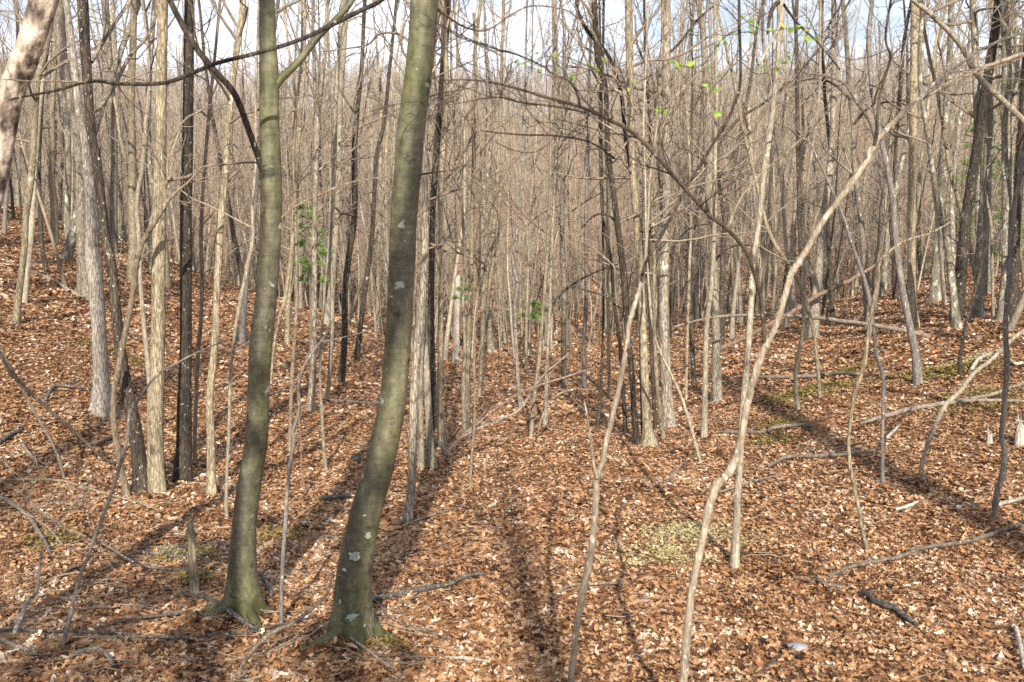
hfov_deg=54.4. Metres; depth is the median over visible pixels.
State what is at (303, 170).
bare tree
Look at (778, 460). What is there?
fallen branch
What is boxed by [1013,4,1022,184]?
bare tree
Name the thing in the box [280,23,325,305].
bare tree
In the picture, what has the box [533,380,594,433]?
dead branch
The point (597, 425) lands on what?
sapling
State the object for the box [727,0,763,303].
bare tree
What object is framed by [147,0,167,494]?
bare tree
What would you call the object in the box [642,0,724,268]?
bare tree
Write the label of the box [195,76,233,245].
bare tree
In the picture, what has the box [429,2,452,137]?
bare tree
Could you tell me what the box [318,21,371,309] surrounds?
bare tree
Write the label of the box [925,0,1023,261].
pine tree
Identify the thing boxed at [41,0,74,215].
bare tree
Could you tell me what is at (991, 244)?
bare tree
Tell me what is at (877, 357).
sapling
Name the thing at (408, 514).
bare tree
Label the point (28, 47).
leaning tree
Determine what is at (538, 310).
pine sapling
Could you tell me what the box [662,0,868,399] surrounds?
bare tree
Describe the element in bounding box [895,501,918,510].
fallen branch
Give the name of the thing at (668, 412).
bare tree
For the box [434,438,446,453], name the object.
dead branch
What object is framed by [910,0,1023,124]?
leaning tree
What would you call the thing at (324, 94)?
bare tree
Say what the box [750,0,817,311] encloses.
bare tree
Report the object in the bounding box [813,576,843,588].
fallen branch
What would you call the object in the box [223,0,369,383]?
bare tree
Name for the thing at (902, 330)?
fallen pole
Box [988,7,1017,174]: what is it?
bare tree
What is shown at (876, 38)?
bare tree
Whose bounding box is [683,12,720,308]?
bare tree
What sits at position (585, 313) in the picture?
bare tree
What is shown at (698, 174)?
bare tree
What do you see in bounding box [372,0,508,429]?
bare tree
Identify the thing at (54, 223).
bare tree
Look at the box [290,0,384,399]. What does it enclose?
bare tree
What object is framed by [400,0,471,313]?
bare tree
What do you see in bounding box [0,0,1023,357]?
wood
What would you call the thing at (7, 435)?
fallen branch
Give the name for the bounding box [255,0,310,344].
bare tree
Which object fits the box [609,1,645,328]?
bare tree
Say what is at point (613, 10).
sky
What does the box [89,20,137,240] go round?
bare tree
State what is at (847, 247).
bare tree
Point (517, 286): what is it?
bare tree
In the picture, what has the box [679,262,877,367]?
fallen log
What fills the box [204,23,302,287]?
bare tree
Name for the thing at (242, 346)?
fallen branch
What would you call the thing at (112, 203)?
bare tree
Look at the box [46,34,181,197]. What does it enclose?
bare tree
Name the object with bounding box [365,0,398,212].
bare tree
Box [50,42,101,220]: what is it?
bare tree
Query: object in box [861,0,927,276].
bare tree
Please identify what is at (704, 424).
bare tree
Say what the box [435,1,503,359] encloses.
bare tree
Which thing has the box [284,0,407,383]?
bare tree
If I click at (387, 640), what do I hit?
moss
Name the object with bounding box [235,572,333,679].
fallen branch
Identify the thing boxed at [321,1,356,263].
bare tree
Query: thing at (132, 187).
bare tree
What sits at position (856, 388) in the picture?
sapling
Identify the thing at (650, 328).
bare tree
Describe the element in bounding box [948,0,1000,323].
bare tree
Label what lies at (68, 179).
bare tree
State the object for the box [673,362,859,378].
fallen log
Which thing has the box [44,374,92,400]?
fallen branch
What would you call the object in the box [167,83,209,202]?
bare tree
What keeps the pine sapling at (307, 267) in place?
on the ground at (136, 337)
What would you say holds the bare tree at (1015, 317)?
on the ground at (136, 337)
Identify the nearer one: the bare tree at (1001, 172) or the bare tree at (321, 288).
the bare tree at (1001, 172)
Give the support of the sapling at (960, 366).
on the ground at (136, 337)
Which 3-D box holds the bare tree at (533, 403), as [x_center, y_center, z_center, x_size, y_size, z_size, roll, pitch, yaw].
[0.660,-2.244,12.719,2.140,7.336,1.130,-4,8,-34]
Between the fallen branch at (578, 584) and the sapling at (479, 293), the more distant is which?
the sapling at (479, 293)
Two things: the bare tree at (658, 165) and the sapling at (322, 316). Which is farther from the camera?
the bare tree at (658, 165)
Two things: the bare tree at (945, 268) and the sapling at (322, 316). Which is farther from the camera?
the bare tree at (945, 268)
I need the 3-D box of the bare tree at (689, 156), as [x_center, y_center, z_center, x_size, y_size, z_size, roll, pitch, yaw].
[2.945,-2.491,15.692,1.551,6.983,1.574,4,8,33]
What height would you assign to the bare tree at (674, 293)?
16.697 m
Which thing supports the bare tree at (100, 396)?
on the ground at (136, 337)
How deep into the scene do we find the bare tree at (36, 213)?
28.01 m
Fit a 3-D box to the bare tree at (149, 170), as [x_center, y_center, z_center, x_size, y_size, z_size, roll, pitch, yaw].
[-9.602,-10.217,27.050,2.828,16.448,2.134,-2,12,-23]
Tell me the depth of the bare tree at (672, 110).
40.60 m
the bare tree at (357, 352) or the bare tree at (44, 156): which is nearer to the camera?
the bare tree at (357, 352)
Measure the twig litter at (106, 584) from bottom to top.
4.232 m
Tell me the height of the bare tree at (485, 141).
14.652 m
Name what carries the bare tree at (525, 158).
on the ground at (136, 337)
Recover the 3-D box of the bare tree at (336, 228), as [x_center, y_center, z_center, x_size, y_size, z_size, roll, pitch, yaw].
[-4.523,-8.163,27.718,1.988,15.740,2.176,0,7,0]
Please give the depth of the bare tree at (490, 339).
32.39 m
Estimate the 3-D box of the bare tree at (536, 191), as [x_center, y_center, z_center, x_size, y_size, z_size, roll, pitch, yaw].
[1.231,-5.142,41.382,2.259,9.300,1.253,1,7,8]
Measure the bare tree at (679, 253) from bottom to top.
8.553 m
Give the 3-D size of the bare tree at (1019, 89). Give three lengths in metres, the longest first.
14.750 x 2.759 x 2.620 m
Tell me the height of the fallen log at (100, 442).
0.084 m
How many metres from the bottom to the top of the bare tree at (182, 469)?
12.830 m
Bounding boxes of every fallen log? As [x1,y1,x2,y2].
[78,436,112,447]
[327,398,378,404]
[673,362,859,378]
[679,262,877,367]
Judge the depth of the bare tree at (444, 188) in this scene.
35.13 m
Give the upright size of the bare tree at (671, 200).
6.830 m
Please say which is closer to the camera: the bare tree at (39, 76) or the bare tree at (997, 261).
the bare tree at (39, 76)
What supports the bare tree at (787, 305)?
on the ground at (136, 337)
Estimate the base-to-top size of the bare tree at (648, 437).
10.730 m
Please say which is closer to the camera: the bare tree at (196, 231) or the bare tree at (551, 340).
the bare tree at (551, 340)
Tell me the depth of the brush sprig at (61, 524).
6.37 m
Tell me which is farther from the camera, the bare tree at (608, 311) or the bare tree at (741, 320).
the bare tree at (741, 320)
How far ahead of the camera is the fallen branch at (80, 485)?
8.54 m
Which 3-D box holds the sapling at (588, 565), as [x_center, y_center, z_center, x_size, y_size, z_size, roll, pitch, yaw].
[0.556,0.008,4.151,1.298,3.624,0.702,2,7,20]
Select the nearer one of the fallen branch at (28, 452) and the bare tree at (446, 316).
the fallen branch at (28, 452)
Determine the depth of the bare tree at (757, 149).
39.07 m
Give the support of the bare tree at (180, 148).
on the ground at (136, 337)
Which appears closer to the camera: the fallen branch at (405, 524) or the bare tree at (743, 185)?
the fallen branch at (405, 524)
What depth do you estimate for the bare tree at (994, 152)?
37.91 m
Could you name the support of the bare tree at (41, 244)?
on the ground at (136, 337)
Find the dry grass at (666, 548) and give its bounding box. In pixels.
[148,347,1016,567]
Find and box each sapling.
[0,347,65,478]
[61,339,228,646]
[101,63,323,496]
[145,0,289,518]
[239,0,386,470]
[240,312,381,623]
[285,204,338,349]
[299,417,306,494]
[349,0,1023,681]
[371,1,550,486]
[452,275,467,361]
[512,0,818,681]
[518,300,552,362]
[545,0,661,430]
[546,0,727,462]
[795,127,885,483]
[847,222,949,549]
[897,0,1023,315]
[917,201,1023,377]
[919,328,1023,482]
[956,128,1001,244]
[991,136,1023,519]
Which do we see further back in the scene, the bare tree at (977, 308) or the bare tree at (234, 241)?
the bare tree at (234, 241)
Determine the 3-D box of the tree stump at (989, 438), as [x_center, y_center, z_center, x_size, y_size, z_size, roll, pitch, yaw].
[4.818,0.947,10.036,0.064,0.228,0.067,0,7,0]
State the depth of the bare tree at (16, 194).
29.72 m
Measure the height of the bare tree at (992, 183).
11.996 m
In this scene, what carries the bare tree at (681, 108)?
on the ground at (136, 337)
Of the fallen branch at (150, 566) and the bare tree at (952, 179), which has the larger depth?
the bare tree at (952, 179)
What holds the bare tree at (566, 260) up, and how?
on the ground at (136, 337)
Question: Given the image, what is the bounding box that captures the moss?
[1,208,1023,651]
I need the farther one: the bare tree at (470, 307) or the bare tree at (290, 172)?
the bare tree at (290, 172)
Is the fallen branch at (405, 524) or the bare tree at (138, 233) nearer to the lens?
the fallen branch at (405, 524)
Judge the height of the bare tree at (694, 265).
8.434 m
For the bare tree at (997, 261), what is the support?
on the ground at (136, 337)
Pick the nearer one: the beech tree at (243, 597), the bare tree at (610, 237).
the beech tree at (243, 597)
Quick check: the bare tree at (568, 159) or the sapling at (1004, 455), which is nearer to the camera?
the sapling at (1004, 455)
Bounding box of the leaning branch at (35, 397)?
[0,351,116,467]
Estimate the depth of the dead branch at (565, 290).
15.57 m
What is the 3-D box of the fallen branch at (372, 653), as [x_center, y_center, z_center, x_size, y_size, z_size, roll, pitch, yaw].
[-0.764,1.467,5.012,0.698,0.281,0.199,7,9,45]
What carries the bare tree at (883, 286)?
on the ground at (136, 337)
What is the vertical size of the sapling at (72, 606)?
1.750 m
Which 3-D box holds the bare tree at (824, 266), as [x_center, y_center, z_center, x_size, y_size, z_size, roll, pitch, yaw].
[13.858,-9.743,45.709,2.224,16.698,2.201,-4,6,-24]
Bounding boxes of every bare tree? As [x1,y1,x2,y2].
[0,0,19,234]
[0,0,72,273]
[0,0,88,298]
[0,13,45,304]
[0,59,66,286]
[8,12,26,201]
[8,26,31,201]
[11,0,172,322]
[14,3,47,216]
[14,121,20,206]
[25,57,63,210]
[31,19,77,118]
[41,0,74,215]
[42,64,61,203]
[42,77,62,149]
[44,76,73,173]
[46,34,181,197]
[47,15,148,160]
[48,24,58,245]
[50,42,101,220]
[60,0,183,261]
[60,0,213,424]
[62,0,102,238]
[63,0,121,419]
[70,0,182,494]
[73,0,155,270]
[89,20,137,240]
[94,0,149,247]
[101,0,117,253]
[109,0,122,238]
[116,0,178,264]
[121,0,310,464]
[126,0,138,285]
[145,0,177,259]
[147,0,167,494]
[152,33,195,269]
[155,0,243,285]
[166,234,170,288]
[167,0,213,270]
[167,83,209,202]
[172,0,194,483]
[173,33,258,283]
[175,0,338,494]
[176,0,280,343]
[192,0,232,239]
[193,87,232,225]
[194,153,212,275]
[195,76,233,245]
[199,86,250,284]
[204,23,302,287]
[216,0,258,268]
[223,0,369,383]
[228,11,239,279]
[253,0,359,315]
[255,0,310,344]
[275,5,434,325]
[277,6,311,300]
[279,62,307,287]
[280,1,317,308]
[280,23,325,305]
[281,0,319,256]
[281,51,348,291]
[281,99,322,284]
[282,0,342,298]
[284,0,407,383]
[287,0,432,450]
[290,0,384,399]
[306,0,377,410]
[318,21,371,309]
[320,0,373,325]
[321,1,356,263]
[334,0,399,360]
[335,0,539,469]
[351,0,394,332]
[360,129,386,337]
[363,0,409,295]
[364,0,465,446]
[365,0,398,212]
[366,0,438,284]
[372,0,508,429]
[382,0,470,523]
[384,64,420,351]
[386,0,515,429]
[387,0,524,469]
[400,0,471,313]
[404,3,451,340]
[416,0,564,427]
[417,74,465,281]
[418,0,521,396]
[427,28,455,335]
[427,137,453,262]
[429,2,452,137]
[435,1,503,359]
[439,0,512,352]
[449,0,590,407]
[465,0,648,424]
[476,0,540,360]
[477,0,606,437]
[478,20,502,291]
[481,1,512,343]
[487,67,559,350]
[504,0,591,387]
[507,1,546,321]
[514,22,578,369]
[516,111,561,308]
[526,0,760,446]
[526,141,560,334]
[532,1,608,387]
[535,0,643,434]
[535,131,568,229]
[536,93,597,324]
[537,0,640,343]
[541,0,597,345]
[541,0,731,428]
[547,27,580,282]
[548,0,751,438]
[553,0,762,444]
[561,49,620,349]
[566,140,597,352]
[568,152,596,319]
[571,0,672,395]
[572,115,615,340]
[575,0,774,432]
[586,75,619,325]
[595,7,615,300]
[596,0,763,429]
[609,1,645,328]
[618,0,670,365]
[623,0,681,338]
[637,122,701,351]
[638,0,856,384]
[641,0,732,323]
[641,2,698,313]
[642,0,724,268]
[646,0,690,326]
[646,0,763,399]
[651,0,702,309]
[652,0,702,328]
[655,0,759,438]
[656,0,801,403]
[656,135,686,338]
[661,0,794,351]
[661,15,702,319]
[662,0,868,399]
[671,1,723,317]
[671,116,699,329]
[675,0,696,294]
[675,3,706,314]
[679,112,740,321]
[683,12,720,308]
[688,0,759,265]
[689,0,744,324]
[689,2,721,286]
[696,0,853,410]
[702,90,738,294]
[718,75,759,261]
[720,0,762,313]
[722,63,755,301]
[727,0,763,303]
[728,0,893,569]
[729,0,787,338]
[731,27,777,308]
[739,0,807,302]
[743,0,796,313]
[744,0,811,293]
[748,0,787,309]
[749,0,818,317]
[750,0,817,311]
[752,0,841,340]
[754,0,826,311]
[761,0,828,300]
[780,0,857,325]
[780,0,917,321]
[782,0,844,327]
[782,52,800,305]
[787,133,827,291]
[788,0,891,272]
[789,0,828,289]
[803,89,845,240]
[808,0,856,338]
[824,6,904,324]
[830,8,892,295]
[835,134,863,297]
[841,0,960,328]
[848,11,902,211]
[849,0,962,329]
[856,0,910,297]
[856,136,876,273]
[860,13,905,293]
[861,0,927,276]
[866,33,907,234]
[867,0,923,384]
[871,39,963,252]
[872,0,985,304]
[876,1,962,298]
[879,0,961,296]
[895,0,961,279]
[902,0,971,305]
[905,0,1023,318]
[915,0,993,276]
[917,57,973,248]
[919,0,987,307]
[920,1,982,270]
[922,0,989,274]
[932,2,969,168]
[934,0,1000,267]
[942,80,969,249]
[946,3,984,265]
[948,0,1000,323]
[952,0,1023,286]
[971,54,999,260]
[978,0,1000,184]
[980,0,1023,197]
[982,0,1023,275]
[982,26,1000,295]
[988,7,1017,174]
[990,0,1021,322]
[991,5,1023,215]
[1000,3,1023,191]
[1008,290,1023,331]
[1009,0,1023,195]
[1009,42,1023,319]
[1012,18,1023,82]
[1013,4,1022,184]
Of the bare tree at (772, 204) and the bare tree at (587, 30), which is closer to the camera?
the bare tree at (587, 30)
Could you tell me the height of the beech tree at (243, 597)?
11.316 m
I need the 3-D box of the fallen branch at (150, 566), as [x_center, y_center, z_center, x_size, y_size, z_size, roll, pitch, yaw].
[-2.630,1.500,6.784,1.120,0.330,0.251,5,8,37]
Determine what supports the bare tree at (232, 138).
on the ground at (136, 337)
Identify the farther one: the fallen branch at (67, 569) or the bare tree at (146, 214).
the bare tree at (146, 214)
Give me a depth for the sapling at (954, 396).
8.80 m
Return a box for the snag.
[452,275,460,362]
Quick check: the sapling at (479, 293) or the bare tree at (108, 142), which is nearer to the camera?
the sapling at (479, 293)
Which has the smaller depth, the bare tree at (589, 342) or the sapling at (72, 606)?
the sapling at (72, 606)
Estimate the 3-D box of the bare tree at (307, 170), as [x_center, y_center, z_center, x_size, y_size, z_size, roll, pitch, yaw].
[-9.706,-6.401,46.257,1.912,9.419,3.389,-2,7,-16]
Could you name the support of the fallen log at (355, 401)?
on the ground at (136, 337)
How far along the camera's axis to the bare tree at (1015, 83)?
28.04 m
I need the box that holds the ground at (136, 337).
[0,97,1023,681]
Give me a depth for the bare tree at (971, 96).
41.82 m
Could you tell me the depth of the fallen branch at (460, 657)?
5.02 m
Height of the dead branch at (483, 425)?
1.089 m
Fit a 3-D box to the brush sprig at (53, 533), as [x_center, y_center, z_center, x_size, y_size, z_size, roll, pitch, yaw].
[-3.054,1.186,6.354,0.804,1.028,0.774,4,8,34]
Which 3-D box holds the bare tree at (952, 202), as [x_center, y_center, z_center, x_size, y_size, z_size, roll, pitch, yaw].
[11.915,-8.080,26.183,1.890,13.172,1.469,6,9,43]
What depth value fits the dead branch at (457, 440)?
11.47 m
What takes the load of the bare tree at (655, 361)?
on the ground at (136, 337)
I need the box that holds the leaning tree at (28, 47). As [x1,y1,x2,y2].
[0,0,58,212]
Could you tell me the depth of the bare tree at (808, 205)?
43.04 m
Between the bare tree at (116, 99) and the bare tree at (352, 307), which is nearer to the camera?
the bare tree at (352, 307)
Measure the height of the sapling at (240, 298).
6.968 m
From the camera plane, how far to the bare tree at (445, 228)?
39.23 m
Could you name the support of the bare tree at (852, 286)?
on the ground at (136, 337)
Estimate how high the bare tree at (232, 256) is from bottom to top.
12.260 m
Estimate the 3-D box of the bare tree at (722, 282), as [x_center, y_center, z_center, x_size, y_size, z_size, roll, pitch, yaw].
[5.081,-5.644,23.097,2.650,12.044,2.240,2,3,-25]
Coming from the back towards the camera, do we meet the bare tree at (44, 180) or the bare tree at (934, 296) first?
the bare tree at (44, 180)
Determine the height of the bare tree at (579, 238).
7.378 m
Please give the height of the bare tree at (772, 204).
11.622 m
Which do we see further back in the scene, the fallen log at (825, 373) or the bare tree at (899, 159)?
the bare tree at (899, 159)
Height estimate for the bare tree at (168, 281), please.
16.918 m
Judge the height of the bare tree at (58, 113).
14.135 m
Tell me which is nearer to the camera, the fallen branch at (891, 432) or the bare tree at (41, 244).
the fallen branch at (891, 432)
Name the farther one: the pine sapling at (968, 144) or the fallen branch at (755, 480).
the pine sapling at (968, 144)
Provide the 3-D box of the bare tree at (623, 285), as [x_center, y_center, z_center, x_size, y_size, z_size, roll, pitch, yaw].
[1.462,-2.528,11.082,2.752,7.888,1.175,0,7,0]
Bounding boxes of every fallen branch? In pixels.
[0,427,23,442]
[0,465,159,511]
[0,495,50,552]
[0,615,316,638]
[0,637,37,653]
[12,547,42,635]
[20,442,38,463]
[31,270,88,300]
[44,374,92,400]
[55,321,90,335]
[57,563,82,579]
[68,646,114,664]
[94,612,182,629]
[97,542,187,571]
[140,545,187,554]
[166,544,219,557]
[181,592,260,631]
[227,318,279,353]
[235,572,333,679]
[258,555,275,596]
[319,494,350,498]
[329,603,417,669]
[372,572,485,601]
[373,579,456,649]
[401,506,462,526]
[445,656,485,660]
[556,582,630,591]
[658,460,684,489]
[718,422,815,433]
[719,475,778,491]
[758,645,793,673]
[768,448,876,466]
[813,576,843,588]
[827,522,1021,576]
[859,394,1023,424]
[860,589,917,625]
[885,425,898,438]
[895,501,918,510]
[955,382,1023,399]
[970,349,993,370]
[999,496,1023,505]
[1010,358,1023,364]
[1011,623,1023,669]
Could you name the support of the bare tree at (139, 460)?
on the ground at (136, 337)
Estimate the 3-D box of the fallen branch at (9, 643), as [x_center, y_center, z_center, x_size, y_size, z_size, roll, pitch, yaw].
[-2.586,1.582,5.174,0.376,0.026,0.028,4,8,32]
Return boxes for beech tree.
[0,0,601,650]
[167,0,389,633]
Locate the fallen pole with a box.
[673,303,930,337]
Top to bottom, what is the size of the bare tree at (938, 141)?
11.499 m
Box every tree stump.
[146,546,149,555]
[187,515,199,596]
[351,452,360,462]
[985,427,992,443]
[1014,413,1023,446]
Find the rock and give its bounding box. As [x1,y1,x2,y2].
[787,642,807,650]
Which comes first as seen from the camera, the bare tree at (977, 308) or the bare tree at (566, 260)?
the bare tree at (977, 308)
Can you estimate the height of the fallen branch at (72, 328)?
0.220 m
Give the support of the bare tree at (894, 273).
on the ground at (136, 337)
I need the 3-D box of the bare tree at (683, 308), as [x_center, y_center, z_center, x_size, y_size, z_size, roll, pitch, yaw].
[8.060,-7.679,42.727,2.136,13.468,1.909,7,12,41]
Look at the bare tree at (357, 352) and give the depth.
23.11 m
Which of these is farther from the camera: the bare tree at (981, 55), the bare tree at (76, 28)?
the bare tree at (76, 28)
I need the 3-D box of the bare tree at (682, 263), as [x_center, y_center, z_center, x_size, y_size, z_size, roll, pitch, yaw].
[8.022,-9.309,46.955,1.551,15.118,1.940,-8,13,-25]
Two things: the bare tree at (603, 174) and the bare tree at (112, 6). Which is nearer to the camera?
the bare tree at (603, 174)
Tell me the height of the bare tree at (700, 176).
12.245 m
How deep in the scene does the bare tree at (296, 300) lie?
10.80 m
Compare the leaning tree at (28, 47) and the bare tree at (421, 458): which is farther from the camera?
the bare tree at (421, 458)
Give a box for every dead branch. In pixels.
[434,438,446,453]
[444,323,608,457]
[462,332,568,447]
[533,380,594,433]
[543,242,617,316]
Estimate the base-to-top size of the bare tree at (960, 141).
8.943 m
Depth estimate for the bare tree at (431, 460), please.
10.97 m
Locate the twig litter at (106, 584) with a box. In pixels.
[0,244,1023,681]
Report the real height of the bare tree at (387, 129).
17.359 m
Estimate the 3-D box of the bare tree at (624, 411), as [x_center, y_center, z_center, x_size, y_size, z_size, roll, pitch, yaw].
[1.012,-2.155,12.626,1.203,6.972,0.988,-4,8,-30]
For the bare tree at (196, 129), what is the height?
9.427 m
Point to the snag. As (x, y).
(456, 337)
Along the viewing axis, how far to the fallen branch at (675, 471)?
10.12 m
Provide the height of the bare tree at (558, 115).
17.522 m
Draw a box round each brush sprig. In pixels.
[0,427,137,570]
[0,452,123,584]
[0,458,140,595]
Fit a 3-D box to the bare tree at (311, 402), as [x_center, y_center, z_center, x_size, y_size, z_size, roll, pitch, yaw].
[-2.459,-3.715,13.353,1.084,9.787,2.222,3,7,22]
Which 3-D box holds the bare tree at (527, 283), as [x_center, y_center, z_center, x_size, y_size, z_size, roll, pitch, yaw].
[0.871,-3.606,24.812,1.401,9.100,2.681,4,8,30]
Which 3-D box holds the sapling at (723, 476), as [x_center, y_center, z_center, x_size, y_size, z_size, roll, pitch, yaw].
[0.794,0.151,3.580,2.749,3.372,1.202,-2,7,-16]
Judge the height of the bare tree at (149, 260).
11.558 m
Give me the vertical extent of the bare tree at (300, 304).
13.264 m
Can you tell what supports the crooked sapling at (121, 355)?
on the ground at (136, 337)
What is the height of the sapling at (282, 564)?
1.809 m
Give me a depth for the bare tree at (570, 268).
30.76 m
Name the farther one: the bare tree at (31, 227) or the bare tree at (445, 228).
the bare tree at (445, 228)
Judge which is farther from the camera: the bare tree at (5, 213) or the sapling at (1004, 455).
the bare tree at (5, 213)
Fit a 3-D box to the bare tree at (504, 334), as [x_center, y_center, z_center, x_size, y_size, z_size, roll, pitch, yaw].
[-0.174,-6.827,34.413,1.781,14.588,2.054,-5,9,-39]
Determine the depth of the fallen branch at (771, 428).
11.86 m
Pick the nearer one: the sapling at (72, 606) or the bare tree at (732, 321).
the sapling at (72, 606)
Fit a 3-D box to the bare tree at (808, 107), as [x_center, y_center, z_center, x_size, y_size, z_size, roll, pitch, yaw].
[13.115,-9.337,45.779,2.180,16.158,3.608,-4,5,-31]
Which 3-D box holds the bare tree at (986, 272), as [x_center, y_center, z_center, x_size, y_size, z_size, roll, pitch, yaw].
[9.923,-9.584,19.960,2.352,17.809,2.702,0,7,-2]
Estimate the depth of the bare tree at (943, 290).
20.35 m
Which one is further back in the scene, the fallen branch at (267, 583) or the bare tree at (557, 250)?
the bare tree at (557, 250)
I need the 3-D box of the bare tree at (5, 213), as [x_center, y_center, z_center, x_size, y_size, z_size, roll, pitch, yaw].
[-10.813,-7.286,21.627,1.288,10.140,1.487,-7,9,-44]
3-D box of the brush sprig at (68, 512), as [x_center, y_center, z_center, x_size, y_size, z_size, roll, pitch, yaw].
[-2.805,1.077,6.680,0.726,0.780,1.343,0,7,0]
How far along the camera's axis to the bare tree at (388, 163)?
48.87 m
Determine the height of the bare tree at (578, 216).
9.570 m
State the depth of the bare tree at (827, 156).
50.89 m
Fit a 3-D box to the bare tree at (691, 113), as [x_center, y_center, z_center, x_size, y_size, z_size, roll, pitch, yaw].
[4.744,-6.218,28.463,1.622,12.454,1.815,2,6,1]
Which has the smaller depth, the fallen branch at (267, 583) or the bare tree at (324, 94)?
the fallen branch at (267, 583)
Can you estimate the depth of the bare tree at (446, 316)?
37.98 m
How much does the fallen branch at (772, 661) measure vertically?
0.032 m
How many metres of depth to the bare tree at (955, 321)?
16.37 m
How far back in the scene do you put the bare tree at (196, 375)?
9.76 m
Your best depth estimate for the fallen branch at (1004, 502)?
7.99 m
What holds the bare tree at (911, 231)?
on the ground at (136, 337)
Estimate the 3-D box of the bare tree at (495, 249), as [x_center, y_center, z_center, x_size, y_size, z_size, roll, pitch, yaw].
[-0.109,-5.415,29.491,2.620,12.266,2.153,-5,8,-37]
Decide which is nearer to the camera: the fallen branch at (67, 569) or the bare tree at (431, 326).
the fallen branch at (67, 569)
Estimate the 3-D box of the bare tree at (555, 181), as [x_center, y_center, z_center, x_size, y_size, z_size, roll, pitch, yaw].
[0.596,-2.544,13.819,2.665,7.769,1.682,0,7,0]
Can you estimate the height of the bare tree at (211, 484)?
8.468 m
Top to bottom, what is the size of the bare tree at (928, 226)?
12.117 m
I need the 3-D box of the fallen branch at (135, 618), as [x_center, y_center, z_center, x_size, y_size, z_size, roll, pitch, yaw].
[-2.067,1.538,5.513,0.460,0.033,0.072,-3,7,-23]
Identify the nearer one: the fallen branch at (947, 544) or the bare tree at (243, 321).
the fallen branch at (947, 544)
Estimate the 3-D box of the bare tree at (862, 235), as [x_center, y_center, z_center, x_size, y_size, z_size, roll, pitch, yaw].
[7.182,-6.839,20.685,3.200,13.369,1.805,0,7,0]
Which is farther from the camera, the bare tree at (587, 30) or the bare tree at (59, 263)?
the bare tree at (59, 263)
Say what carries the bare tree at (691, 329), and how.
on the ground at (136, 337)
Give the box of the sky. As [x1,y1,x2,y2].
[0,0,1023,115]
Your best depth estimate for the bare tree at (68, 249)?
21.03 m
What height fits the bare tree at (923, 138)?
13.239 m
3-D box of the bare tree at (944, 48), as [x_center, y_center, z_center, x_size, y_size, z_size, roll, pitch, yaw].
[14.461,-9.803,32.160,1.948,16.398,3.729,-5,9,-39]
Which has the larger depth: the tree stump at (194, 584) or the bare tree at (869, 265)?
the bare tree at (869, 265)
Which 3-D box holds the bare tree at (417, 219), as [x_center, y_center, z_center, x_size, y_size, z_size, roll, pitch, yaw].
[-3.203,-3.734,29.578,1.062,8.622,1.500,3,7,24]
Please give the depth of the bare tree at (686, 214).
34.18 m
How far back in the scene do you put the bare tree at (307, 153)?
37.48 m
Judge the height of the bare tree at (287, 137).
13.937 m
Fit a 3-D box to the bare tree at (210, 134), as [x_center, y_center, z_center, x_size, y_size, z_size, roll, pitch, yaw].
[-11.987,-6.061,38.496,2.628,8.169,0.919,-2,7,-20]
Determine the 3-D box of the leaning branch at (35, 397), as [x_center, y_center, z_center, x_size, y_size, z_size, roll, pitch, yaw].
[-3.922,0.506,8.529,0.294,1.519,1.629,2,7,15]
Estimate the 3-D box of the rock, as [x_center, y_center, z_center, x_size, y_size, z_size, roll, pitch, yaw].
[1.486,1.596,5.179,0.109,0.046,0.102,0,7,0]
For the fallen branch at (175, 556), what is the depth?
6.95 m
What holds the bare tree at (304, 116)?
on the ground at (136, 337)
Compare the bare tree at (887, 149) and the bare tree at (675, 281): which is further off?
the bare tree at (887, 149)
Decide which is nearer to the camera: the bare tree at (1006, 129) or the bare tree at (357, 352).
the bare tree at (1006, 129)
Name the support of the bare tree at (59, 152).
on the ground at (136, 337)
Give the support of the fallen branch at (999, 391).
on the ground at (136, 337)
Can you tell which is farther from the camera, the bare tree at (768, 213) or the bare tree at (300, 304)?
the bare tree at (768, 213)
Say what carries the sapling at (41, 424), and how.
on the ground at (136, 337)
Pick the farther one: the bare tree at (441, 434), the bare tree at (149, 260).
the bare tree at (149, 260)
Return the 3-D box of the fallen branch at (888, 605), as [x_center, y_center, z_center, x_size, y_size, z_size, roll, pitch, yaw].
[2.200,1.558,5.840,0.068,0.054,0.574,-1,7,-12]
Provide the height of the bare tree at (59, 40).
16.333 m
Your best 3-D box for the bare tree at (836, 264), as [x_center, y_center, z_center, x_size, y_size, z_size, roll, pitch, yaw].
[8.149,-3.918,22.976,1.487,7.438,0.736,4,8,33]
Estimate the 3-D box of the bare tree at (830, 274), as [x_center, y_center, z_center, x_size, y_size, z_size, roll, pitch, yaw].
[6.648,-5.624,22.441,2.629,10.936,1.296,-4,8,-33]

